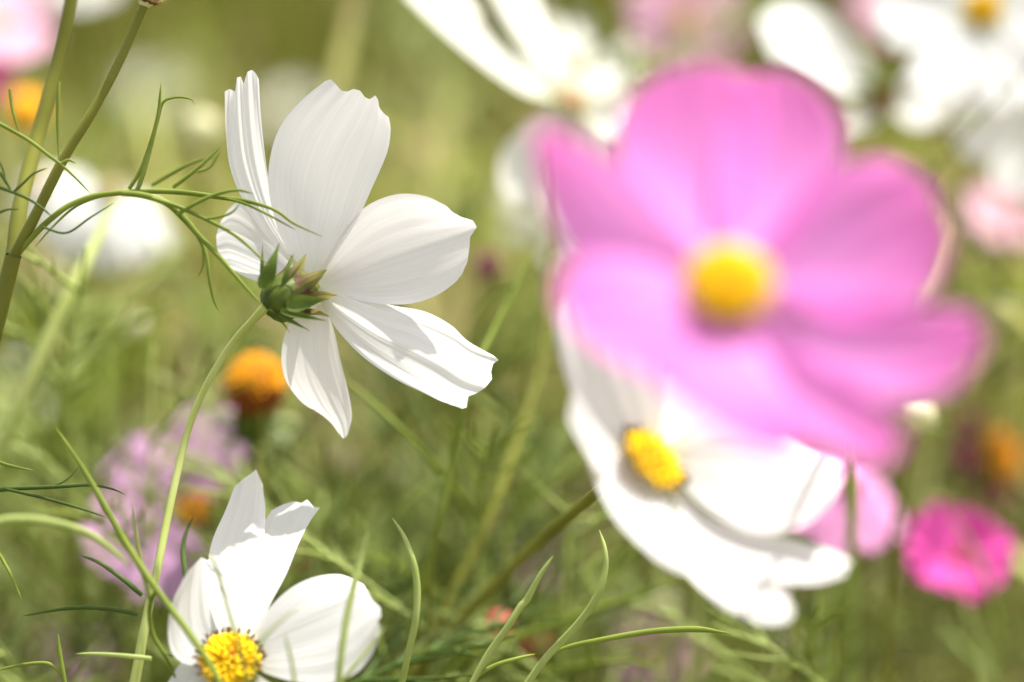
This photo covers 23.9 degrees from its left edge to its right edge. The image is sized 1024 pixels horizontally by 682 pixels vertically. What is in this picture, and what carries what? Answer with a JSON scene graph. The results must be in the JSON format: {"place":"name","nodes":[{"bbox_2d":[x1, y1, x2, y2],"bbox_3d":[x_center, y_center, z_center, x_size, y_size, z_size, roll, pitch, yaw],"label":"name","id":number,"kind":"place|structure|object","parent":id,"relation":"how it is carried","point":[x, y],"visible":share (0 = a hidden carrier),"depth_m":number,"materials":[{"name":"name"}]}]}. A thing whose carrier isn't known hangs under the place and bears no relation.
{"place":"outdoors","nodes":[
{"label":"outdoors","id":0,"kind":"place"},
{"bbox_2d":[13,0,1023,680],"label":"ground","id":1,"kind":"structure","parent":0,"point":[267,60],"depth_m":15.38,"materials":[{"name":"green plant"}]},
{"bbox_2d":[0,0,56,676],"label":"cosmos flower","id":2,"kind":"object","parent":1,"relation":"on","point":[19,44],"visible":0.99,"depth_m":0.68,"materials":[{"name":"pink plant"}]},
{"bbox_2d":[0,90,63,626],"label":"flower bud","id":3,"kind":"object","parent":1,"relation":"on","point":[25,104],"visible":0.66,"depth_m":0.66,"materials":[{"name":"orange plant"}]},
{"bbox_2d":[7,169,100,675],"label":"cosmos flower","id":4,"kind":"object","parent":1,"relation":"on","point":[68,188],"visible":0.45,"depth_m":0.66,"materials":[{"name":"white plant"}]},
{"bbox_2d":[0,409,110,681],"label":"leafy shoot","id":5,"kind":"object","parent":1,"relation":"on","point":[7,473],"visible":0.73,"depth_m":0.60,"materials":[{"name":"green plant"}]},
{"bbox_2d":[0,546,113,681],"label":"leafy shoot","id":6,"kind":"object","parent":1,"relation":"on","point":[4,655],"visible":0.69,"depth_m":0.54,"materials":[{"name":"green plant"}]},
{"bbox_2d":[0,196,116,465],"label":"leafy shoot","id":7,"kind":"object","parent":1,"relation":"on","point":[62,313],"visible":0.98,"depth_m":0.55,"materials":[{"name":"green plant"}]},
{"bbox_2d":[0,328,122,681],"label":"leafy shoot","id":8,"kind":"object","parent":1,"relation":"on","point":[23,620],"visible":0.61,"depth_m":0.59,"materials":[{"name":"green plant"}]},
{"bbox_2d":[0,461,124,599],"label":"leafy shoot","id":9,"kind":"object","parent":1,"relation":"on","point":[15,489],"visible":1,"depth_m":0.50,"materials":[{"name":"green plant"}]},
{"bbox_2d":[0,515,128,566],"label":"leafy shoot","id":10,"kind":"object","parent":1,"relation":"on","point":[38,521],"visible":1,"depth_m":0.53,"materials":[{"name":"green plant"}]},
{"bbox_2d":[27,586,133,681],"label":"leafy shoot","id":11,"kind":"object","parent":1,"relation":"on","point":[91,629],"visible":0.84,"depth_m":0.58,"materials":[{"name":"green plant"}]},
{"bbox_2d":[0,103,164,680],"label":"leafy shoot","id":12,"kind":"object","parent":1,"relation":"on","point":[6,195],"visible":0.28,"depth_m":0.66,"materials":[{"name":"green plant"}]},
{"bbox_2d":[0,260,165,681],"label":"leafy shoot","id":13,"kind":"object","parent":1,"relation":"on","point":[61,457],"visible":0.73,"depth_m":0.59,"materials":[{"name":"green plant"}]},
{"bbox_2d":[57,0,126,681],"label":"cosmos flower","id":14,"kind":"object","parent":1,"relation":"on","point":[86,3],"visible":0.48,"depth_m":0.77,"materials":[{"name":"plant"}]},
{"bbox_2d":[0,377,210,681],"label":"leafy shoot","id":15,"kind":"object","parent":1,"relation":"on","point":[43,558],"visible":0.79,"depth_m":0.59,"materials":[{"name":"green plant"}]},
{"bbox_2d":[0,224,215,681],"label":"leafy shoot","id":16,"kind":"object","parent":1,"relation":"on","point":[149,276],"visible":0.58,"depth_m":0.61,"materials":[{"name":"green plant"}]},
{"bbox_2d":[0,4,220,681],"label":"leafy shoot","id":17,"kind":"object","parent":1,"relation":"on","point":[98,133],"visible":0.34,"depth_m":0.82,"materials":[{"name":"green plant"}]},
{"bbox_2d":[49,179,176,681],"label":"cosmos flower","id":18,"kind":"object","parent":1,"relation":"on","point":[134,223],"visible":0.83,"depth_m":0.63,"materials":[{"name":"white plant"}]},
{"bbox_2d":[5,287,228,681],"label":"leafy shoot","id":19,"kind":"object","parent":1,"relation":"on","point":[114,372],"visible":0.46,"depth_m":0.60,"materials":[{"name":"green plant"}]},
{"bbox_2d":[24,427,221,681],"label":"leafy shoot","id":20,"kind":"object","parent":1,"relation":"on","point":[159,593],"visible":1,"depth_m":0.49,"materials":[{"name":"green plant"}]},
{"bbox_2d":[45,454,220,681],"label":"leafy shoot","id":21,"kind":"object","parent":1,"relation":"on","point":[127,665],"visible":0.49,"depth_m":0.59,"materials":[{"name":"green plant"}]},
{"bbox_2d":[108,311,162,666],"bbox_3d":[-0.100,0.339,0.699,0.015,0.710,0.050,-1,10,-8],"label":"flower bud","id":22,"kind":"object","parent":1,"relation":"on","point":[133,335],"visible":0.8,"depth_m":0.62,"materials":[{"name":"green plant"}]},
{"bbox_2d":[0,243,272,681],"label":"leafy shoot","id":23,"kind":"object","parent":1,"relation":"on","point":[64,379],"visible":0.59,"depth_m":0.57,"materials":[{"name":"green plant"}]},
{"bbox_2d":[10,322,267,681],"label":"leafy shoot","id":24,"kind":"object","parent":1,"relation":"on","point":[163,429],"visible":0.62,"depth_m":0.56,"materials":[{"name":"green plant"}]},
{"bbox_2d":[0,0,321,342],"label":"cosmos plant","id":25,"kind":"object","parent":1,"relation":"on","point":[23,233],"visible":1,"depth_m":0.50,"materials":[{"name":"green plant"}]},
{"bbox_2d":[82,403,245,601],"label":"cosmos flower","id":26,"kind":"object","parent":1,"relation":"on","point":[171,571],"visible":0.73,"depth_m":0.59,"materials":[{"name":"pink plant"}]},
{"bbox_2d":[171,112,226,409],"bbox_3d":[-0.083,0.310,0.722,0.020,0.759,0.051,0,10,0],"label":"flower bud","id":27,"kind":"object","parent":1,"relation":"on","point":[200,131],"visible":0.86,"depth_m":0.64,"materials":[{"name":"plant"}]},
{"bbox_2d":[67,38,396,647],"bbox_3d":[-0.115,0.232,1.182,0.170,0.758,0.226,-2,10,-14],"label":"leafy shoot","id":28,"kind":"object","parent":1,"relation":"on","point":[169,121],"visible":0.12,"depth_m":1.15,"materials":[{"name":"green plant"}]},
{"bbox_2d":[131,339,352,681],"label":"leafy shoot","id":29,"kind":"object","parent":1,"relation":"on","point":[325,515],"visible":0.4,"depth_m":0.57,"materials":[{"name":"green plant"}]},
{"bbox_2d":[186,553,300,681],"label":"leafy shoot","id":30,"kind":"object","parent":1,"relation":"on","point":[231,621],"visible":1,"depth_m":0.47,"materials":[{"name":"green plant"}]},
{"bbox_2d":[0,369,487,674],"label":"leafy shoot","id":31,"kind":"object","parent":1,"relation":"on","point":[51,476],"visible":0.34,"depth_m":0.56,"materials":[{"name":"green plant"}]},
{"bbox_2d":[118,408,374,615],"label":"leafy shoot","id":32,"kind":"object","parent":1,"relation":"on","point":[280,455],"visible":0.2,"depth_m":0.58,"materials":[{"name":"green plant"}]},
{"bbox_2d":[202,351,312,478],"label":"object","id":33,"kind":"object","parent":1,"relation":"on","point":[265,390],"visible":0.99,"depth_m":0.57,"materials":[{"name":"orange plant"}]},
{"bbox_2d":[165,469,380,681],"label":"cosmos flower","id":34,"kind":"object","parent":1,"relation":"on","point":[252,551],"visible":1,"depth_m":0.49,"materials":[{"name":"white plant"}]},
{"bbox_2d":[161,428,428,681],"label":"leafy shoot","id":35,"kind":"object","parent":1,"relation":"on","point":[389,610],"visible":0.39,"depth_m":0.56,"materials":[{"name":"green plant"}]},
{"bbox_2d":[129,70,497,681],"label":"cosmos flower","id":36,"kind":"object","parent":1,"relation":"on","point":[365,267],"visible":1,"depth_m":0.50,"materials":[{"name":"white plant"}]},
{"bbox_2d":[82,52,562,671],"bbox_3d":[-0.073,0.276,0.889,0.170,0.772,0.177,-9,13,-41],"label":"leafy shoot","id":37,"kind":"object","parent":1,"relation":"on","point":[182,200],"visible":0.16,"depth_m":0.80,"materials":[{"name":"green plant"}]},
{"bbox_2d":[88,222,562,677],"bbox_3d":[-0.032,0.322,0.736,0.166,0.733,0.164,2,10,11],"label":"leafy shoot","id":38,"kind":"object","parent":1,"relation":"on","point":[220,324],"visible":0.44,"depth_m":0.66,"materials":[{"name":"green plant"}]},
{"bbox_2d":[98,251,557,681],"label":"leafy shoot","id":39,"kind":"object","parent":1,"relation":"on","point":[350,376],"visible":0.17,"depth_m":0.66,"materials":[{"name":"green plant"}]},
{"bbox_2d":[54,36,610,678],"bbox_3d":[-0.046,0.281,0.863,0.219,0.772,0.250,-3,10,-17],"label":"leafy shoot","id":40,"kind":"object","parent":1,"relation":"on","point":[488,76],"visible":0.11,"depth_m":0.90,"materials":[{"name":"green plant"}]},
{"bbox_2d":[127,316,557,678],"bbox_3d":[-0.046,0.334,0.691,0.166,0.724,0.160,1,10,3],"label":"leafy shoot","id":41,"kind":"object","parent":1,"relation":"on","point":[292,490],"visible":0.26,"depth_m":0.61,"materials":[{"name":"green plant"}]},
{"bbox_2d":[335,530,385,681],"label":"leafy shoot","id":42,"kind":"object","parent":1,"relation":"on","point":[346,621],"visible":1,"depth_m":0.48,"materials":[{"name":"green plant"}]},
{"bbox_2d":[265,383,463,680],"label":"leafy shoot","id":43,"kind":"object","parent":1,"relation":"on","point":[311,439],"visible":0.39,"depth_m":0.59,"materials":[{"name":"green plant"}]},
{"bbox_2d":[273,372,464,681],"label":"leafy shoot","id":44,"kind":"object","parent":1,"relation":"on","point":[394,589],"visible":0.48,"depth_m":0.57,"materials":[{"name":"green plant"}]},
{"bbox_2d":[265,475,513,681],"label":"leafy shoot","id":45,"kind":"object","parent":1,"relation":"on","point":[391,603],"visible":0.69,"depth_m":0.54,"materials":[{"name":"green plant"}]},
{"bbox_2d":[371,518,420,681],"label":"leafy shoot","id":46,"kind":"object","parent":1,"relation":"on","point":[415,617],"visible":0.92,"depth_m":0.49,"materials":[{"name":"green plant"}]},
{"bbox_2d":[299,167,538,674],"bbox_3d":[-0.023,0.324,0.687,0.074,0.747,0.108,-2,10,-13],"label":"leafy shoot","id":47,"kind":"object","parent":1,"relation":"on","point":[391,382],"visible":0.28,"depth_m":0.64,"materials":[{"name":"green plant"}]},
{"bbox_2d":[232,422,610,681],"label":"leafy shoot","id":48,"kind":"object","parent":1,"relation":"on","point":[578,539],"visible":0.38,"depth_m":0.59,"materials":[{"name":"green plant"}]},
{"bbox_2d":[284,247,561,681],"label":"leafy shoot","id":49,"kind":"object","parent":1,"relation":"on","point":[520,324],"visible":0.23,"depth_m":0.71,"materials":[{"name":"green plant"}]},
{"bbox_2d":[345,378,522,674],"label":"leafy shoot","id":50,"kind":"object","parent":1,"relation":"on","point":[441,473],"visible":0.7,"depth_m":0.55,"materials":[{"name":"green plant"}]},
{"bbox_2d":[336,361,579,681],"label":"leafy shoot","id":51,"kind":"object","parent":1,"relation":"on","point":[450,508],"visible":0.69,"depth_m":0.58,"materials":[{"name":"green plant"}]},
{"bbox_2d":[352,553,565,681],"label":"leafy shoot","id":52,"kind":"object","parent":1,"relation":"on","point":[435,648],"visible":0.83,"depth_m":0.53,"materials":[{"name":"green plant"}]},
{"bbox_2d":[376,420,546,670],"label":"leafy shoot","id":53,"kind":"object","parent":1,"relation":"on","point":[522,585],"visible":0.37,"depth_m":0.61,"materials":[{"name":"green plant"}]},
{"bbox_2d":[344,415,580,681],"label":"leafy shoot","id":54,"kind":"object","parent":1,"relation":"on","point":[485,458],"visible":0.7,"depth_m":0.56,"materials":[{"name":"green plant"}]},
{"bbox_2d":[407,248,536,676],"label":"leafy shoot","id":55,"kind":"object","parent":1,"relation":"on","point":[448,482],"visible":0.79,"depth_m":0.53,"materials":[{"name":"green plant"}]},
{"bbox_2d":[376,415,575,681],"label":"leafy shoot","id":56,"kind":"object","parent":1,"relation":"on","point":[467,484],"visible":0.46,"depth_m":0.58,"materials":[{"name":"green plant"}]},
{"bbox_2d":[463,251,511,641],"bbox_3d":[-0.007,0.329,0.720,0.015,0.722,0.050,0,10,0],"label":"flower bud","id":57,"kind":"object","parent":1,"relation":"on","point":[486,269],"visible":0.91,"depth_m":0.64,"materials":[{"name":"green plant"}]},
{"bbox_2d":[285,0,699,677],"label":"leafy shoot","id":58,"kind":"object","parent":1,"relation":"on","point":[433,64],"visible":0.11,"depth_m":0.84,"materials":[{"name":"green plant"}]},
{"bbox_2d":[381,478,609,681],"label":"leafy shoot","id":59,"kind":"object","parent":1,"relation":"on","point":[553,540],"visible":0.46,"depth_m":0.58,"materials":[{"name":"green plant"}]},
{"bbox_2d":[438,422,573,681],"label":"leafy shoot","id":60,"kind":"object","parent":1,"relation":"on","point":[562,440],"visible":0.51,"depth_m":0.60,"materials":[{"name":"green plant"}]},
{"bbox_2d":[364,65,657,648],"bbox_3d":[0.023,0.261,1.000,0.171,0.762,0.173,5,11,26],"label":"leafy shoot","id":61,"kind":"object","parent":1,"relation":"on","point":[459,175],"visible":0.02,"depth_m":0.92,"materials":[{"name":"green plant"}]},
{"bbox_2d":[469,555,553,681],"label":"leafy shoot","id":62,"kind":"object","parent":1,"relation":"on","point":[480,671],"visible":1,"depth_m":0.49,"materials":[{"name":"green plant"}]},
{"bbox_2d":[0,0,1023,681],"bbox_3d":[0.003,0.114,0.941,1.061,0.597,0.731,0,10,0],"label":"foliage","id":63,"kind":"object","parent":1,"relation":"on","point":[1010,406],"visible":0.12,"depth_m":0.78,"materials":[{"name":"green plant"}]},
{"bbox_2d":[409,0,630,676],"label":"cosmos flower","id":64,"kind":"object","parent":1,"relation":"on","point":[590,107],"visible":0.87,"depth_m":0.59,"materials":[{"name":"beige plant"}]},
{"bbox_2d":[422,331,628,681],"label":"leafy shoot","id":65,"kind":"object","parent":1,"relation":"on","point":[557,477],"visible":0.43,"depth_m":0.58,"materials":[{"name":"green plant"}]},
{"bbox_2d":[496,182,569,676],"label":"cosmos flower","id":66,"kind":"object","parent":1,"relation":"on","point":[519,233],"visible":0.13,"depth_m":0.67,"materials":[{"name":"beige plant"}]},
{"bbox_2d":[436,386,649,679],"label":"leafy shoot","id":67,"kind":"object","parent":1,"relation":"on","point":[530,469],"visible":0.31,"depth_m":0.62,"materials":[{"name":"green plant"}]},
{"bbox_2d":[443,370,648,681],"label":"leafy shoot","id":68,"kind":"object","parent":1,"relation":"on","point":[527,437],"visible":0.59,"depth_m":0.58,"materials":[{"name":"green plant"}]},
{"bbox_2d":[420,545,689,681],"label":"leafy shoot","id":69,"kind":"object","parent":1,"relation":"on","point":[603,606],"visible":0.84,"depth_m":0.55,"materials":[{"name":"green plant"}]},
{"bbox_2d":[485,469,642,681],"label":"leafy shoot","id":70,"kind":"object","parent":1,"relation":"on","point":[516,588],"visible":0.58,"depth_m":0.58,"materials":[{"name":"green plant"}]},
{"bbox_2d":[500,529,641,681],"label":"leafy shoot","id":71,"kind":"object","parent":1,"relation":"on","point":[637,546],"visible":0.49,"depth_m":0.56,"materials":[{"name":"green plant"}]},
{"bbox_2d":[466,609,681,681],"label":"leafy shoot","id":72,"kind":"object","parent":1,"relation":"on","point":[587,662],"visible":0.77,"depth_m":0.55,"materials":[{"name":"green plant"}]},
{"bbox_2d":[518,9,645,624],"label":"cosmos flower","id":73,"kind":"object","parent":1,"relation":"on","point":[580,38],"visible":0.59,"depth_m":0.66,"materials":[{"name":"beige plant"}]},
{"bbox_2d":[499,0,709,681],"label":"leafy shoot","id":74,"kind":"object","parent":1,"relation":"on","point":[619,62],"visible":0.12,"depth_m":0.64,"materials":[{"name":"green plant"}]},
{"bbox_2d":[524,530,727,681],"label":"leafy shoot","id":75,"kind":"object","parent":1,"relation":"on","point":[556,647],"visible":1,"depth_m":0.50,"materials":[{"name":"green plant"}]},
{"bbox_2d":[460,453,798,679],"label":"leafy shoot","id":76,"kind":"object","parent":1,"relation":"on","point":[707,610],"visible":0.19,"depth_m":0.71,"materials":[{"name":"green plant"}]},
{"bbox_2d":[416,304,850,676],"bbox_3d":[-0.003,0.347,0.558,0.052,0.742,0.179,-8,13,-39],"label":"cosmos flower","id":77,"kind":"object","parent":1,"relation":"on","point":[652,447],"visible":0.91,"depth_m":0.46,"materials":[{"name":"white plant"}]},
{"bbox_2d":[465,21,801,681],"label":"leafy shoot","id":78,"kind":"object","parent":1,"relation":"on","point":[650,77],"visible":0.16,"depth_m":0.64,"materials":[{"name":"green plant"}]},
{"bbox_2d":[505,0,773,679],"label":"leafy shoot","id":79,"kind":"object","parent":1,"relation":"on","point":[677,57],"visible":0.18,"depth_m":0.66,"materials":[{"name":"green plant"}]},
{"bbox_2d":[603,608,703,681],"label":"cosmos flower","id":80,"kind":"object","parent":1,"relation":"on","point":[645,671],"visible":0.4,"depth_m":0.66,"materials":[{"name":"pink plant"}]},
{"bbox_2d":[517,0,792,681],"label":"leafy shoot","id":81,"kind":"object","parent":1,"relation":"on","point":[703,599],"visible":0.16,"depth_m":0.65,"materials":[{"name":"green plant"}]},
{"bbox_2d":[622,0,747,594],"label":"cosmos flower","id":82,"kind":"object","parent":1,"relation":"on","point":[649,15],"visible":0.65,"depth_m":0.70,"materials":[{"name":"pink plant"}]},
{"bbox_2d":[621,535,788,681],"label":"leafy shoot","id":83,"kind":"object","parent":1,"relation":"on","point":[696,661],"visible":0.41,"depth_m":0.57,"materials":[{"name":"green plant"}]},
{"bbox_2d":[615,557,842,681],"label":"leafy shoot","id":84,"kind":"object","parent":1,"relation":"on","point":[709,642],"visible":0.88,"depth_m":0.56,"materials":[{"name":"green plant"}]},
{"bbox_2d":[535,63,987,681],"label":"cosmos flower","id":85,"kind":"object","parent":1,"relation":"on","point":[753,265],"visible":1,"depth_m":0.39,"materials":[{"name":"pink plant"}]},
{"bbox_2d":[707,606,893,681],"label":"leafy shoot","id":86,"kind":"object","parent":1,"relation":"on","point":[764,642],"visible":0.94,"depth_m":0.54,"materials":[{"name":"green plant"}]},
{"bbox_2d":[742,554,887,681],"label":"leafy shoot","id":87,"kind":"object","parent":1,"relation":"on","point":[830,659],"visible":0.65,"depth_m":0.60,"materials":[{"name":"green plant"}]},
{"bbox_2d":[785,590,903,681],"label":"leafy shoot","id":88,"kind":"object","parent":1,"relation":"on","point":[815,623],"visible":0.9,"depth_m":0.54,"materials":[{"name":"green plant"}]},
{"bbox_2d":[792,444,904,681],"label":"cosmos flower","id":89,"kind":"object","parent":1,"relation":"on","point":[825,527],"visible":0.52,"depth_m":0.60,"materials":[{"name":"pink plant"}]},
{"bbox_2d":[760,2,951,681],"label":"cosmos flower","id":90,"kind":"object","parent":1,"relation":"on","point":[816,46],"visible":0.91,"depth_m":0.64,"materials":[{"name":"white plant"}]},
{"bbox_2d":[788,415,999,681],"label":"leafy shoot","id":91,"kind":"object","parent":1,"relation":"on","point":[876,636],"visible":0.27,"depth_m":0.69,"materials":[{"name":"green plant"}]},
{"bbox_2d":[781,581,1018,680],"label":"leafy shoot","id":92,"kind":"object","parent":1,"relation":"on","point":[870,671],"visible":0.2,"depth_m":0.74,"materials":[{"name":"green plant"}]},
{"bbox_2d":[844,424,973,681],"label":"leafy shoot","id":93,"kind":"object","parent":1,"relation":"on","point":[923,648],"visible":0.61,"depth_m":0.64,"materials":[{"name":"green plant"}]},
{"bbox_2d":[882,400,948,681],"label":"flower bud","id":94,"kind":"object","parent":1,"relation":"on","point":[916,418],"visible":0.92,"depth_m":0.56,"materials":[{"name":"white plant"}]},
{"bbox_2d":[856,409,1021,642],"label":"cosmos flower","id":95,"kind":"object","parent":1,"relation":"on","point":[1005,450],"visible":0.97,"depth_m":0.66,"materials":[{"name":"orange plant"}]},
{"bbox_2d":[856,143,1023,681],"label":"leafy shoot","id":96,"kind":"object","parent":1,"relation":"on","point":[1016,531],"visible":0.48,"depth_m":0.64,"materials":[{"name":"green plant"}]},
{"bbox_2d":[873,0,1023,681],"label":"cosmos flower","id":97,"kind":"object","parent":1,"relation":"on","point":[976,47],"visible":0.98,"depth_m":0.62,"materials":[{"name":"white plant"}]},
{"bbox_2d":[896,68,1023,681],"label":"leafy shoot","id":98,"kind":"object","parent":1,"relation":"on","point":[945,157],"visible":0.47,"depth_m":0.65,"materials":[{"name":"green plant"}]},
{"bbox_2d":[905,503,1015,681],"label":"cosmos flower","id":99,"kind":"object","parent":1,"relation":"on","point":[938,552],"visible":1,"depth_m":0.61,"materials":[{"name":"pink plant"}]},
{"bbox_2d":[934,512,1000,681],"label":"leafy shoot","id":100,"kind":"object","parent":1,"relation":"on","point":[987,672],"visible":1,"depth_m":0.60,"materials":[{"name":"green plant"}]},
{"bbox_2d":[949,186,1023,681],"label":"cosmos flower","id":101,"kind":"object","parent":1,"relation":"on","point":[992,197],"visible":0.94,"depth_m":0.72,"materials":[{"name":"pink plant"}]},
{"bbox_2d":[950,87,1023,197],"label":"cosmos flower","id":102,"kind":"object","parent":1,"relation":"on","point":[998,138],"visible":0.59,"depth_m":0.64,"materials":[{"name":"white plant"}]},
{"bbox_2d":[961,299,1023,681],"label":"flower bud","id":103,"kind":"object","parent":1,"relation":"on","point":[1001,318],"visible":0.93,"depth_m":0.64,"materials":[{"name":"green plant"}]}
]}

